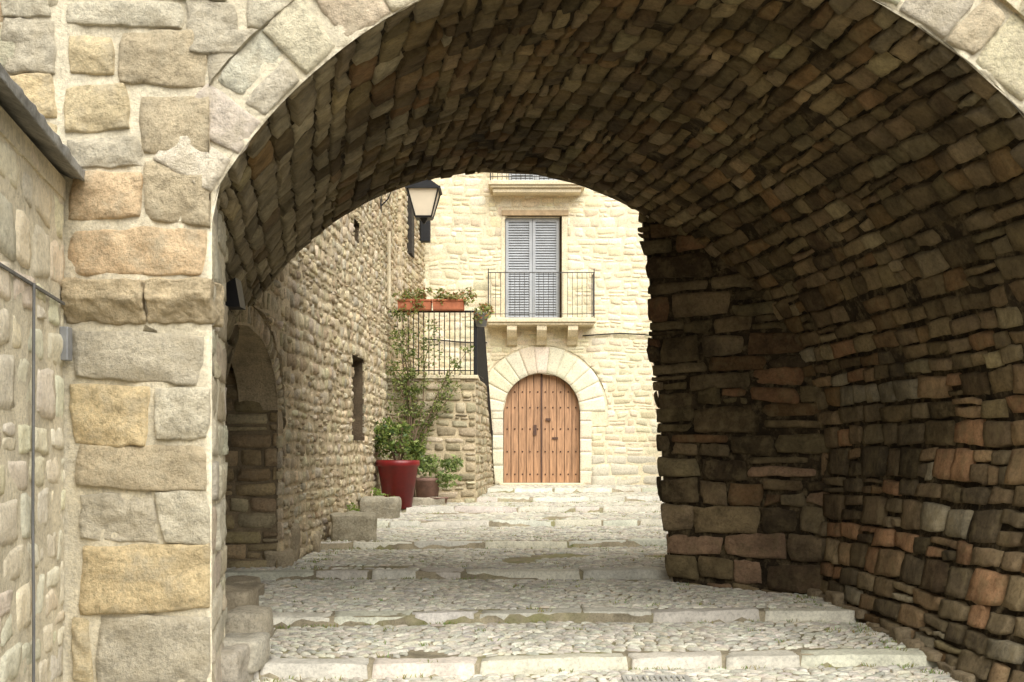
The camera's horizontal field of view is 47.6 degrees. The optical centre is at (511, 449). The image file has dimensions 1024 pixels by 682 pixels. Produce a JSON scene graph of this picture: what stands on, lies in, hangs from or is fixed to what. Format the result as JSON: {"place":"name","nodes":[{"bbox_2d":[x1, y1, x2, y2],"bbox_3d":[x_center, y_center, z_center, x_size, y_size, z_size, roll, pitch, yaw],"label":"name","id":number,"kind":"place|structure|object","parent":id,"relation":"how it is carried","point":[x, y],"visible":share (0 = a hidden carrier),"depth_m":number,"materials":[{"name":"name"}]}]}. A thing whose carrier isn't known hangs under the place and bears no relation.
{"place":"outdoors","nodes":[
{"label":"outdoors","id":0,"kind":"place"},
{"bbox_2d":[503,374,578,482],"bbox_3d":[0.717,-0.447,28.270,1.850,2.895,0.020,0,0,0],"label":"door backing","id":1,"kind":"object","parent":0,"point":[526,439],"depth_m":28.26,"materials":[{"name":"brown wood"}]},
{"bbox_2d":[504,374,578,481],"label":"door planks","id":2,"kind":"object","parent":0,"point":[548,434],"depth_m":28.20,"materials":[{"name":"brown wood"}]},
{"bbox_2d":[506,375,576,481],"bbox_3d":[0.717,-0.512,28.177,1.705,2.585,0.055,0,0,0],"label":"door ironwork","id":3,"kind":"object","parent":2,"relation":"attached to","point":[535,428],"depth_m":28.16,"materials":[{"name":"black metal"}]},
{"bbox_2d":[492,411,591,484],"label":"door jambs","id":4,"kind":"structure","parent":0,"point":[585,446],"depth_m":27.99,"materials":[{"name":"beige stone"}]},
{"bbox_2d":[225,484,961,681],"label":"cobbled street","id":5,"kind":"structure","parent":0,"point":[608,644],"depth_m":10.32,"materials":[{"name":"stone"}]},
{"bbox_2d":[0,0,293,681],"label":"pier blocks","id":6,"kind":"structure","parent":5,"relation":"on","point":[110,424],"depth_m":6.97,"materials":[{"name":"stone"}]},
{"bbox_2d":[61,277,223,327],"bbox_3d":[-2.240,-0.890,7.040,0.923,0.294,0.319,0,0,0],"label":"impost moulding","id":7,"kind":"object","parent":6,"relation":"attached to","point":[120,301],"visible":0.94,"depth_m":6.92,"materials":[{"name":"stone"}]},
{"bbox_2d":[0,0,1023,681],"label":"facade mortar","id":8,"kind":"object","parent":6,"relation":"on","point":[64,78],"visible":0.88,"depth_m":7.00,"materials":[{"name":"beige concrete"}]},
{"bbox_2d":[0,134,64,681],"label":"mortar","id":9,"kind":"object","parent":8,"relation":"attached to","point":[20,413],"visible":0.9,"depth_m":6.13,"materials":[{"name":"beige concrete"}]},
{"bbox_2d":[0,142,65,681],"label":"wall stones","id":10,"kind":"object","parent":9,"relation":"attached to","point":[15,243],"depth_m":6.06,"materials":[{"name":"beige stone"}]},
{"bbox_2d":[0,262,64,681],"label":"conduit","id":11,"kind":"object","parent":10,"relation":"attached to","point":[27,281],"visible":0.93,"depth_m":6.06,"materials":[{"name":"grey metal"}]},
{"bbox_2d":[0,106,65,199],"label":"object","id":12,"kind":"object","parent":10,"relation":"on","point":[13,134],"visible":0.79,"depth_m":6.05,"materials":[{"name":"beige stone"}]},
{"bbox_2d":[0,63,84,180],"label":"slate coping","id":13,"kind":"object","parent":12,"relation":"on","point":[18,106],"visible":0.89,"depth_m":5.88,"materials":[{"name":"grey stone"}]},
{"bbox_2d":[60,327,71,360],"bbox_3d":[-2.660,-0.630,6.921,0.050,0.200,0.080,0,0,0],"label":"junction box","id":14,"kind":"object","parent":9,"relation":"attached to","point":[66,335],"visible":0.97,"depth_m":6.88,"materials":[{"name":"grey metal"}]},
{"bbox_2d":[210,215,224,673],"bbox_3d":[-1.922,0.050,7.599,0.016,3.500,1.219,0,0,-10],"label":"reveal mortar","id":15,"kind":"object","parent":8,"relation":"attached to","point":[221,460],"visible":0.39,"depth_m":7.46,"materials":[{"name":"beige concrete"}]},
{"bbox_2d":[153,0,1023,191],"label":"arch voussoirs","id":16,"kind":"object","parent":8,"relation":"attached to","point":[294,31],"visible":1,"depth_m":6.98,"materials":[{"name":"stone"}]},
{"bbox_2d":[212,202,228,681],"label":"reveal blocks","id":17,"kind":"structure","parent":5,"relation":"on","point":[220,448],"depth_m":7.46,"materials":[{"name":"beige stone"}]},
{"bbox_2d":[221,575,273,681],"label":"stone footing","id":18,"kind":"object","parent":5,"relation":"on","point":[249,634],"visible":0.72,"depth_m":9.16,"materials":[{"name":"beige stone"}]},
{"bbox_2d":[330,510,376,541],"bbox_3d":[-2.215,1.077,16.199,0.658,0.463,0.513,0,0,-9],"label":"stone block","id":19,"kind":"object","parent":5,"relation":"on","point":[353,525],"depth_m":15.97,"materials":[{"name":"beige stone"}]},
{"bbox_2d":[346,487,394,511],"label":"weeds","id":20,"kind":"object","parent":5,"relation":"on","point":[375,494],"visible":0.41,"depth_m":19.55,"materials":[{"name":"green plant"}]},
{"bbox_2d":[359,496,401,518],"bbox_3d":[-2.192,0.991,19.411,0.659,0.433,0.539,0,0,6],"label":"stone block","id":21,"kind":"object","parent":5,"relation":"on","point":[383,507],"depth_m":19.16,"materials":[{"name":"beige stone"}]},
{"bbox_2d":[373,416,426,508],"bbox_3d":[-2.087,0.218,21.200,1.092,1.706,0.801,0,0,0],"label":"potted shrub","id":22,"kind":"object","parent":5,"relation":"on","point":[398,476],"visible":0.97,"depth_m":21.00,"materials":[{"name":"red ceramic"}]},
{"bbox_2d":[402,190,423,374],"bbox_3d":[-2.230,-3.400,26.360,0.016,10.000,3.287,0,0,4],"label":"wall mortar","id":23,"kind":"object","parent":5,"relation":"on","point":[411,287],"depth_m":26.38,"materials":[{"name":"beige concrete"}]},
{"bbox_2d":[407,194,413,257],"bbox_3d":[-2.248,-4.950,25.716,0.110,1.300,0.700,0,0,0],"label":"window shutter","id":24,"kind":"object","parent":23,"relation":"attached to","point":[410,238],"depth_m":25.37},
{"bbox_2d":[402,187,425,374],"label":"wall stones","id":25,"kind":"object","parent":23,"relation":"attached to","point":[410,270],"depth_m":26.25,"materials":[{"name":"beige stone"}]},
{"bbox_2d":[420,221,430,242],"bbox_3d":[-2.147,-5.136,27.200,0.470,0.560,0.200,0,0,0],"label":"loudspeaker","id":26,"kind":"object","parent":23,"relation":"attached to","point":[425,232],"visible":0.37,"depth_m":27.10,"materials":[{"name":"black metal"}]},
{"bbox_2d":[426,333,648,342],"bbox_3d":[2.700,-2.683,27.940,9.602,0.259,0.036,0,0,0],"label":"cable","id":27,"kind":"object","parent":23,"relation":"attached to","point":[583,335],"visible":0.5,"depth_m":27.93,"materials":[{"name":"black rubber"}]},
{"bbox_2d":[385,305,473,496],"bbox_3d":[-1.630,-0.906,22.690,1.805,3.938,0.438,0,0,0],"label":"climbing plant","id":28,"kind":"object","parent":5,"relation":"on","point":[407,410],"visible":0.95,"depth_m":22.67,"materials":[{"name":"green plant"}]},
{"bbox_2d":[412,497,446,505],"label":"stone slab","id":29,"kind":"structure","parent":5,"relation":"on","point":[417,501],"depth_m":21.84,"materials":[{"name":"beige stone"}]},
{"bbox_2d":[402,453,463,502],"bbox_3d":[-1.529,0.529,22.208,1.229,1.067,0.658,0,0,17],"label":"potted bush","id":30,"kind":"object","parent":5,"relation":"on","point":[426,487],"visible":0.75,"depth_m":22.12,"materials":[{"name":"green plant"}]},
{"bbox_2d":[387,309,494,502],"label":"terrace wall","id":31,"kind":"structure","parent":5,"relation":"on","point":[462,428],"depth_m":23.00,"materials":[{"name":"beige stone"}]},
{"bbox_2d":[392,287,494,324],"bbox_3d":[-1.343,-2.826,22.791,2.041,0.744,0.440,0,0,0],"label":"balcony planter","id":32,"kind":"object","parent":31,"relation":"on","point":[441,302],"visible":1,"depth_m":22.70,"materials":[{"name":"ceramic"}]},
{"bbox_2d":[473,312,487,326],"bbox_3d":[-0.606,-2.563,22.950,0.312,0.260,0.312,0,0,0],"label":"hanging pot","id":33,"kind":"object","parent":31,"relation":"hanging from","point":[483,324],"visible":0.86,"depth_m":22.85,"materials":[{"name":"grey metal"}]},
{"bbox_2d":[0,0,1023,68],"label":"facade rubble","id":34,"kind":"object","parent":5,"relation":"on","point":[7,50],"visible":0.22,"depth_m":6.97,"materials":[{"name":"stone"}]},
{"bbox_2d":[499,483,584,484],"bbox_3d":[0.717,0.902,27.990,2.050,0.195,0.420,0,0,0],"label":"door sill","id":35,"kind":"structure","parent":5,"relation":"on","point":[541,484],"depth_m":27.79,"materials":[{"name":"beige stone"}]},
{"bbox_2d":[424,173,662,484],"bbox_3d":[2.850,-4.150,28.000,10.300,10.900,0.020,0,0,0],"label":"wall mortar","id":36,"kind":"object","parent":5,"relation":"on","point":[600,418],"depth_m":28.00,"materials":[{"name":"beige concrete"}]},
{"bbox_2d":[505,218,558,317],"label":"window shutters","id":37,"kind":"object","parent":36,"relation":"attached to","point":[528,226],"depth_m":28.11,"materials":[{"name":"grey wood"}]},
{"bbox_2d":[506,217,559,317],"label":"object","id":38,"kind":"object","parent":36,"relation":"attached to","point":[559,250],"depth_m":28.15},
{"bbox_2d":[501,216,567,317],"bbox_3d":[0.539,-4.375,28.044,1.607,2.524,0.112,0,0,0],"label":"window frame","id":39,"kind":"object","parent":36,"relation":"attached to","point":[564,258],"visible":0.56,"depth_m":27.99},
{"bbox_2d":[502,210,568,216],"bbox_3d":[0.559,-5.704,28.025,1.607,0.130,0.150,0,0,0],"label":"window lintel","id":40,"kind":"structure","parent":36,"relation":"attached to","point":[534,213],"depth_m":27.95,"materials":[{"name":"beige stone"}]},
{"bbox_2d":[488,180,584,195],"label":"balcony slab","id":41,"kind":"structure","parent":36,"relation":"attached to","point":[529,188],"depth_m":27.57,"materials":[{"name":"stone"}]},
{"bbox_2d":[490,173,553,179],"bbox_3d":[0.593,-6.939,27.693,2.246,1.130,0.614,0,0,0],"label":"balcony railing","id":42,"kind":"object","parent":41,"relation":"on","point":[520,176],"visible":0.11,"depth_m":27.50,"materials":[{"name":"metal"}]},
{"bbox_2d":[487,269,594,317],"bbox_3d":[0.692,-3.696,27.719,2.542,1.167,0.562,0,0,0],"label":"balcony railing","id":43,"kind":"object","parent":36,"relation":"attached to","point":[592,295],"visible":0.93,"depth_m":27.45,"materials":[{"name":"black metal"}]},
{"bbox_2d":[487,318,595,345],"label":"balcony slab","id":44,"kind":"structure","parent":36,"relation":"attached to","point":[541,325],"depth_m":27.49,"materials":[{"name":"beige stone"}]},
{"bbox_2d":[424,172,662,484],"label":"wall stones","id":45,"kind":"object","parent":36,"relation":"attached to","point":[600,474],"depth_m":27.99,"materials":[{"name":"beige stone"}]},
{"bbox_2d":[488,346,604,410],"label":"door voussoirs","id":46,"kind":"object","parent":36,"relation":"attached to","point":[503,378],"depth_m":27.99,"materials":[{"name":"beige stone"}]},
{"bbox_2d":[560,217,561,317],"bbox_3d":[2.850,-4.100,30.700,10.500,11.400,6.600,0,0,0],"label":"window reveal","id":47,"kind":"structure","parent":36,"relation":"attached to","point":[560,267],"depth_m":28.60,"materials":[{"name":"stone"}]},
{"bbox_3d":[0.585,-7.500,28.115,1.334,2.400,0.270,0,0,0],"label":"upper shutters reveal","id":48,"kind":"object","parent":36,"relation":"attached to","visible":0},
{"bbox_2d":[509,174,556,179],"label":"shutters","id":49,"kind":"object","parent":48,"relation":"attached to","point":[529,178],"visible":0.02,"depth_m":28.12,"materials":[{"name":"paint"}]},
{"bbox_2d":[510,373,579,482],"bbox_3d":[0.717,-0.422,28.140,1.850,2.843,0.320,0,0,0],"label":"door reveal","id":50,"kind":"object","parent":5,"relation":"on","point":[579,433],"depth_m":28.22,"materials":[{"name":"beige stone"}]},
{"bbox_2d":[143,0,1023,681],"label":"vault stones","id":51,"kind":"object","parent":5,"relation":"on","point":[381,158],"visible":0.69,"depth_m":9.03,"materials":[{"name":"brown stone"}]},
{"bbox_2d":[225,278,245,309],"bbox_3d":[-2.362,-1.235,9.200,0.461,0.230,0.200,0,0,0],"label":"floodlight","id":52,"kind":"object","parent":51,"relation":"on","point":[234,297],"visible":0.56,"depth_m":9.10,"materials":[{"name":"black metal"}]},
{"bbox_2d":[226,168,654,378],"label":"stone arch","id":53,"kind":"structure","parent":51,"relation":"attached to","point":[605,193],"depth_m":12.66,"materials":[{"name":"beige stone"}]},
{"bbox_2d":[250,491,946,681],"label":"grass tufts","id":54,"kind":"object","parent":5,"relation":"on","point":[797,596],"visible":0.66,"depth_m":10.85,"materials":[{"name":"green plant"}]},
{"bbox_2d":[264,491,977,681],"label":"rubble footing","id":55,"kind":"object","parent":5,"relation":"on","point":[287,557],"visible":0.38,"depth_m":10.74,"materials":[{"name":"stone"}]},
{"bbox_2d":[621,675,691,681],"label":"drain grate","id":56,"kind":"object","parent":5,"relation":"on","point":[625,678],"visible":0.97,"depth_m":8.13,"materials":[{"name":"metal"}]},
{"bbox_2d":[638,212,831,592],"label":"end wall stones","id":57,"kind":"object","parent":5,"relation":"on","point":[776,522],"visible":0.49,"depth_m":12.06,"materials":[{"name":"brown stone"}]},
{"bbox_2d":[642,222,672,581],"bbox_3d":[1.693,-0.700,12.926,0.473,4.800,0.789,0,0,23],"label":"end wall jamb","id":58,"kind":"object","parent":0,"point":[654,365],"visible":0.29,"depth_m":12.67,"materials":[{"name":"brown stone"}]},
{"label":"ground","id":59,"kind":"structure","parent":0,"visible":0},
{"bbox_2d":[225,190,398,567],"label":"stone rowhouse","id":60,"kind":"structure","parent":59,"relation":"on","point":[306,386],"depth_m":15.25,"materials":[{"name":"stone"}]},
{"bbox_2d":[397,188,401,357],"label":"end stones","id":61,"kind":"object","parent":60,"relation":"attached to","point":[399,286],"visible":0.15,"depth_m":24.71,"materials":[{"name":"beige stone"}]},
{"bbox_2d":[397,188,401,374],"bbox_3d":[-3.170,-3.400,24.720,1.660,10.000,0.016,0,0,0],"label":"end mortar","id":62,"kind":"object","parent":60,"relation":"attached to","point":[399,223],"visible":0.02,"depth_m":24.72,"materials":[{"name":"beige concrete"}]},
{"bbox_2d":[380,180,441,223],"bbox_3d":[-1.935,-4.838,22.000,1.191,1.115,0.660,0,0,0],"label":"street lamp","id":63,"kind":"object","parent":60,"relation":"attached to","point":[424,196],"visible":0.64,"depth_m":21.79,"materials":[{"name":"white glass"}]},
{"bbox_2d":[643,217,827,594],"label":"end wall joints","id":64,"kind":"object","parent":59,"relation":"on","point":[814,461],"visible":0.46,"depth_m":12.05,"materials":[{"name":"black concrete"}]},
{"bbox_2d":[152,0,1023,681],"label":"vault joints","id":65,"kind":"object","parent":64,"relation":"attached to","point":[952,230],"visible":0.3,"depth_m":9.19,"materials":[{"name":"black concrete"}]}
]}

